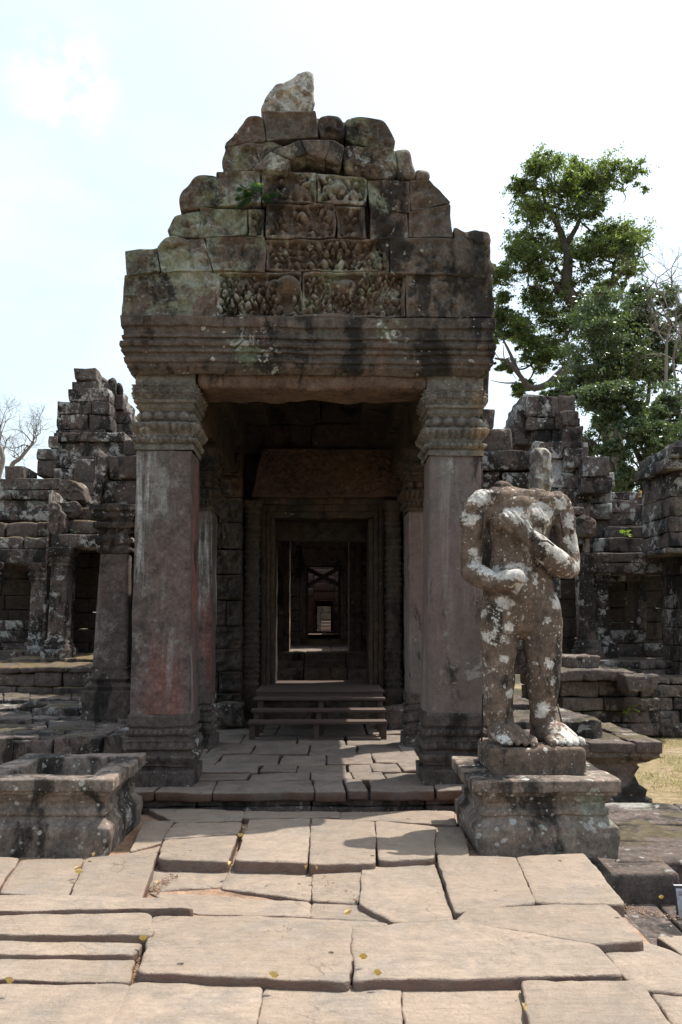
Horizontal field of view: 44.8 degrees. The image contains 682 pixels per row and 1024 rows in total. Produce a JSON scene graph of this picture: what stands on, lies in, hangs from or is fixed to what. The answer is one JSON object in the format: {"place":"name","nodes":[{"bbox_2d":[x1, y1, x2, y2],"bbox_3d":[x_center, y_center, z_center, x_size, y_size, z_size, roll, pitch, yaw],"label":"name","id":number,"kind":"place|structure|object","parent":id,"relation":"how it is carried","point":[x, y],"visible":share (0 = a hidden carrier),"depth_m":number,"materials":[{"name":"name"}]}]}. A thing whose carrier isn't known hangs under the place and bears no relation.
{"place":"outdoors","nodes":[
{"label":"outdoors","id":0,"kind":"place"},
{"bbox_2d":[0,395,26,478],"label":"bare tree","id":1,"kind":"object","parent":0,"point":[2,459],"visible":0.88,"depth_m":48.35,"materials":[{"name":"grey plant"}]},
{"bbox_2d":[1,400,55,467],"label":"bare tree","id":2,"kind":"object","parent":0,"point":[18,459],"visible":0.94,"depth_m":50.56,"materials":[{"name":"grey plant"}]},
{"bbox_2d":[215,701,245,727],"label":"stone block","id":3,"kind":"structure","parent":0,"point":[231,713],"depth_m":11.32,"materials":[{"name":"stone"}]},
{"bbox_2d":[141,726,454,813],"bbox_3d":[-0.243,2.972,9.939,3.855,0.207,5.525,0,-8,-1],"label":"riser","id":4,"kind":"object","parent":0,"point":[347,805],"visible":0.03,"depth_m":7.24,"materials":[{"name":"stone"}]},
{"bbox_2d":[133,721,463,802],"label":"porch floor","id":5,"kind":"structure","parent":4,"relation":"on","point":[329,765],"depth_m":8.19,"materials":[{"name":"stone"}]},
{"bbox_2d":[248,680,386,739],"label":"wooden staircase","id":6,"kind":"structure","parent":5,"relation":"on","point":[321,691],"depth_m":10.99,"materials":[{"name":"brown wood"}]},
{"bbox_2d":[119,71,496,788],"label":"temple gate","id":7,"kind":"structure","parent":4,"relation":"on","point":[309,355],"depth_m":8.01,"materials":[{"name":"grey stone"}]},
{"bbox_2d":[234,182,278,209],"bbox_3d":[-0.812,-3.012,7.907,0.431,0.220,0.285,0,-8,-1],"label":"plant","id":8,"kind":"object","parent":7,"relation":"attached to","point":[248,194],"visible":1,"depth_m":7.96,"materials":[{"name":"green plant"}]},
{"bbox_2d":[290,644,347,651],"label":"court floor","id":9,"kind":"structure","parent":0,"point":[318,647],"depth_m":20.16,"materials":[{"name":"stone"}]},
{"bbox_2d":[277,541,366,651],"bbox_3d":[-0.460,1.672,20.620,4.244,4.115,7.073,0,-8,-1],"label":"gateway","id":10,"kind":"object","parent":9,"relation":"on","point":[357,591],"visible":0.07,"depth_m":17.10,"materials":[{"name":"stone"}]},
{"bbox_2d":[290,542,366,644],"bbox_3d":[-0.769,2.822,34.641,3.846,6.187,22.570,0,-8,-1],"label":"gateway","id":11,"kind":"object","parent":9,"relation":"on","point":[304,556],"visible":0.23,"depth_m":23.48,"materials":[{"name":"stone"}]},
{"bbox_2d":[308,567,337,633],"bbox_3d":[-0.852,3.761,40.826,4.021,5.374,10.094,0,-8,-1],"label":"gateway","id":12,"kind":"object","parent":11,"relation":"attached to","point":[323,590],"visible":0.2,"depth_m":35.85,"materials":[{"name":"stone"}]},
{"bbox_2d":[306,567,339,637],"bbox_3d":[-0.526,2.636,24.203,1.048,2.099,0.175,0,-8,-1],"label":"timber brace","id":13,"kind":"object","parent":11,"relation":"attached to","point":[324,577],"visible":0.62,"depth_m":24.24,"materials":[{"name":"brown wood"}]},
{"bbox_2d":[313,588,334,630],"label":"gateway","id":14,"kind":"object","parent":11,"relation":"attached to","point":[323,604],"visible":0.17,"depth_m":45.66,"materials":[{"name":"stone"}]},
{"bbox_2d":[0,809,681,1023],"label":"paving","id":15,"kind":"structure","parent":0,"point":[465,938],"depth_m":4.18,"materials":[{"name":"stone"}]},
{"bbox_2d":[5,977,13,982],"bbox_3d":[-1.433,2.021,3.572,0.045,0.029,0.017,-2,-8,15],"label":"fallen leaf","id":16,"kind":"object","parent":15,"relation":"on","point":[9,979],"visible":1,"depth_m":3.57,"materials":[{"name":"yellow plant"}]},
{"bbox_2d":[0,753,146,857],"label":"empty pedestal","id":17,"kind":"object","parent":15,"relation":"on","point":[52,805],"visible":1,"depth_m":5.90,"materials":[{"name":"stone"}]},
{"bbox_2d":[75,868,82,873],"bbox_3d":[-1.627,2.229,5.132,0.059,0.029,0.022,-2,-8,12],"label":"fallen leaf","id":18,"kind":"object","parent":15,"relation":"on","point":[79,870],"visible":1,"depth_m":5.13,"materials":[{"name":"yellow plant"}]},
{"bbox_2d":[139,935,147,940],"bbox_3d":[-0.969,2.085,4.051,0.046,0.029,0.018,3,-8,-24],"label":"fallen leaf","id":19,"kind":"object","parent":15,"relation":"on","point":[143,937],"visible":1,"depth_m":4.05,"materials":[{"name":"yellow plant"}]},
{"bbox_2d":[269,971,278,977],"bbox_3d":[-0.294,2.028,3.628,0.049,0.029,0.019,-2,-8,13],"label":"fallen leaf","id":20,"kind":"object","parent":15,"relation":"on","point":[274,974],"visible":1,"depth_m":3.62,"materials":[{"name":"yellow plant"}]},
{"bbox_2d":[344,908,350,914],"bbox_3d":[0.037,2.133,4.413,0.053,0.029,0.020,7,-10,-42],"label":"fallen leaf","id":21,"kind":"object","parent":15,"relation":"on","point":[347,911],"visible":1,"depth_m":4.41,"materials":[{"name":"yellow plant"}]},
{"bbox_2d":[41,809,680,1000],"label":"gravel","id":22,"kind":"structure","parent":15,"relation":"on","point":[642,912],"depth_m":4.85,"materials":[{"name":"brown gravel"}]},
{"bbox_2d":[359,953,366,958],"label":"fallen leaf","id":23,"kind":"object","parent":15,"relation":"on","point":[362,955],"visible":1,"depth_m":3.77,"materials":[{"name":"yellow plant"}]},
{"bbox_2d":[374,969,381,974],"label":"fallen leaf","id":24,"kind":"object","parent":15,"relation":"on","point":[377,972],"visible":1,"depth_m":3.65,"materials":[{"name":"yellow plant"}]},
{"bbox_2d":[0,0,681,578],"label":"sky","id":25,"kind":"structure","parent":0,"point":[110,109],"materials":[{"name":"white"}]},
{"bbox_2d":[383,704,404,729],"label":"stone block","id":26,"kind":"structure","parent":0,"point":[393,717],"depth_m":11.25,"materials":[{"name":"stone"}]},
{"bbox_2d":[451,756,620,858],"bbox_3d":[1.458,2.249,6.369,1.080,0.567,1.060,0,-8,-1],"label":"statue pedestal","id":27,"kind":"object","parent":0,"point":[516,815],"visible":0.85,"depth_m":5.89,"materials":[{"name":"stone"}]},
{"bbox_2d":[459,481,585,775],"bbox_3d":[1.450,0.928,6.576,0.974,2.406,0.749,0,-8,-1],"label":"headless statue","id":28,"kind":"object","parent":27,"relation":"on","point":[520,600],"visible":0.95,"depth_m":6.48,"materials":[{"name":"stone"}]},
{"bbox_2d":[491,141,661,443],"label":"tall tree","id":29,"kind":"object","parent":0,"point":[577,182],"visible":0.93,"depth_m":43.80,"materials":[{"name":"green plant"}]},
{"bbox_2d":[514,674,681,804],"bbox_3d":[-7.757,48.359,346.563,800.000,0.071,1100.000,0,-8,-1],"label":"ground","id":30,"kind":"structure","parent":0,"point":[654,767],"depth_m":11.66,"materials":[{"name":"beige soil"}]},
{"bbox_2d":[0,648,128,764],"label":"stone terrace","id":31,"kind":"structure","parent":30,"relation":"on","point":[56,724],"depth_m":12.92,"materials":[{"name":"stone"}]},
{"bbox_2d":[0,466,61,650],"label":"ruined gallery","id":32,"kind":"object","parent":31,"relation":"on","point":[24,499],"visible":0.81,"depth_m":20.82,"materials":[{"name":"stone"}]},
{"bbox_2d":[36,368,137,501],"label":"ruined tower","id":33,"kind":"structure","parent":32,"relation":"on","point":[95,414],"depth_m":22.22,"materials":[{"name":"stone"}]},
{"bbox_2d":[20,700,46,708],"bbox_3d":[-4.108,2.576,11.078,0.305,0.124,0.417,0,-8,-1],"label":"fallen stone","id":34,"kind":"object","parent":31,"relation":"on","point":[31,704],"visible":1,"depth_m":10.94,"materials":[{"name":"stone"}]},
{"bbox_2d":[40,480,99,658],"bbox_3d":[-5.830,1.489,19.625,2.116,4.256,3.483,0,-8,-1],"label":"side porch","id":35,"kind":"object","parent":31,"relation":"on","point":[72,567],"visible":0.76,"depth_m":18.42,"materials":[{"name":"stone"}]},
{"bbox_2d":[81,439,136,720],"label":"side pillar","id":36,"kind":"structure","parent":31,"relation":"on","point":[106,694],"depth_m":12.89,"materials":[{"name":"grey stone"}]},
{"bbox_2d":[317,607,330,630],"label":"block wall","id":37,"kind":"structure","parent":30,"relation":"on","point":[323,613],"depth_m":59.52,"materials":[{"name":"stone"}]},
{"bbox_2d":[321,621,330,630],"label":"stone steps","id":38,"kind":"structure","parent":30,"relation":"on","point":[325,625],"depth_m":56.45,"materials":[{"name":"stone"}]},
{"bbox_2d":[483,695,662,802],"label":"stone terrace","id":39,"kind":"structure","parent":30,"relation":"on","point":[620,753],"depth_m":9.33,"materials":[{"name":"stone"}]},
{"bbox_2d":[520,654,681,735],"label":"stone terrace","id":40,"kind":"structure","parent":30,"relation":"on","point":[606,690],"depth_m":14.60,"materials":[{"name":"stone"}]},
{"bbox_2d":[481,409,578,673],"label":"ruined wing","id":41,"kind":"structure","parent":40,"relation":"on","point":[502,460],"depth_m":14.45,"materials":[{"name":"grey stone"}]},
{"bbox_2d":[571,492,668,659],"bbox_3d":[7.529,1.512,19.832,5.277,4.488,4.671,0,-8,-1],"label":"ruined gallery","id":42,"kind":"object","parent":40,"relation":"on","point":[619,587],"visible":0.64,"depth_m":19.12,"materials":[{"name":"stone"}]},
{"bbox_2d":[503,394,614,546],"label":"ruined tower","id":43,"kind":"structure","parent":42,"relation":"on","point":[551,424],"depth_m":20.21,"materials":[{"name":"stone"}]},
{"bbox_2d":[619,530,631,536],"bbox_3d":[6.654,0.508,19.284,0.295,0.183,0.264,0,-8,-1],"label":"plant","id":44,"kind":"object","parent":42,"relation":"on","point":[622,531],"visible":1,"depth_m":19.29,"materials":[{"name":"green plant"}]},
{"bbox_2d":[622,705,639,713],"bbox_3d":[5.065,3.441,14.421,0.338,0.164,0.185,2,-8,-12],"label":"plant","id":45,"kind":"object","parent":40,"relation":"on","point":[627,710],"visible":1,"depth_m":14.41,"materials":[{"name":"green plant"}]},
{"bbox_2d":[635,439,681,674],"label":"corner wall","id":46,"kind":"structure","parent":40,"relation":"on","point":[659,473],"depth_m":17.16,"materials":[{"name":"stone"}]},
{"bbox_2d":[588,803,681,907],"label":"ledge","id":47,"kind":"object","parent":30,"relation":"on","point":[645,867],"visible":0.43,"depth_m":6.27,"materials":[{"name":"stone"}]},
{"bbox_2d":[625,915,651,943],"bbox_3d":[1.524,2.121,1.251,0.455,0.567,13.011,0,-8,-1],"label":"terrace edge","id":48,"kind":"object","parent":30,"relation":"on","point":[641,931],"visible":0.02,"depth_m":4.53,"materials":[{"name":"stone"}]},
{"bbox_2d":[650,714,681,737],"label":"sculpture fragment","id":49,"kind":"object","parent":30,"relation":"on","point":[671,727],"visible":0.81,"depth_m":15.10,"materials":[{"name":"stone"}]},
{"bbox_2d":[538,274,681,491],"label":"leafy tree","id":50,"kind":"object","parent":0,"point":[614,327],"visible":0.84,"depth_m":34.72,"materials":[{"name":"green plant"}]},
{"bbox_2d":[568,367,681,491],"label":"leafy tree","id":51,"kind":"object","parent":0,"point":[652,429],"visible":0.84,"depth_m":26.59,"materials":[{"name":"green plant"}]},
{"bbox_2d":[619,232,681,331],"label":"bare tree","id":52,"kind":"object","parent":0,"point":[671,275],"visible":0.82,"depth_m":42.19,"materials":[{"name":"grey plant"}]},
{"bbox_2d":[625,904,681,945],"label":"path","id":53,"kind":"structure","parent":0,"point":[653,927],"depth_m":5.54,"materials":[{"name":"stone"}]},
{"bbox_2d":[673,884,681,917],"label":"information sign","id":54,"kind":"object","parent":53,"relation":"on","point":[677,888],"visible":0.94,"depth_m":5.60,"materials":[{"name":"white metal"}]},
{"bbox_2d":[627,271,681,392],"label":"bare tree","id":55,"kind":"object","parent":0,"point":[666,351],"visible":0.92,"depth_m":32.41,"materials":[{"name":"grey plant"}]},
{"bbox_2d":[630,283,681,421],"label":"bare tree","id":56,"kind":"object","parent":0,"point":[674,351],"visible":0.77,"depth_m":32.86,"materials":[{"name":"grey plant"}]},
{"bbox_2d":[635,738,681,793],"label":"grass","id":57,"kind":"structure","parent":0,"point":[675,782],"depth_m":11.47,"materials":[{"name":"beige plant"}]}
]}

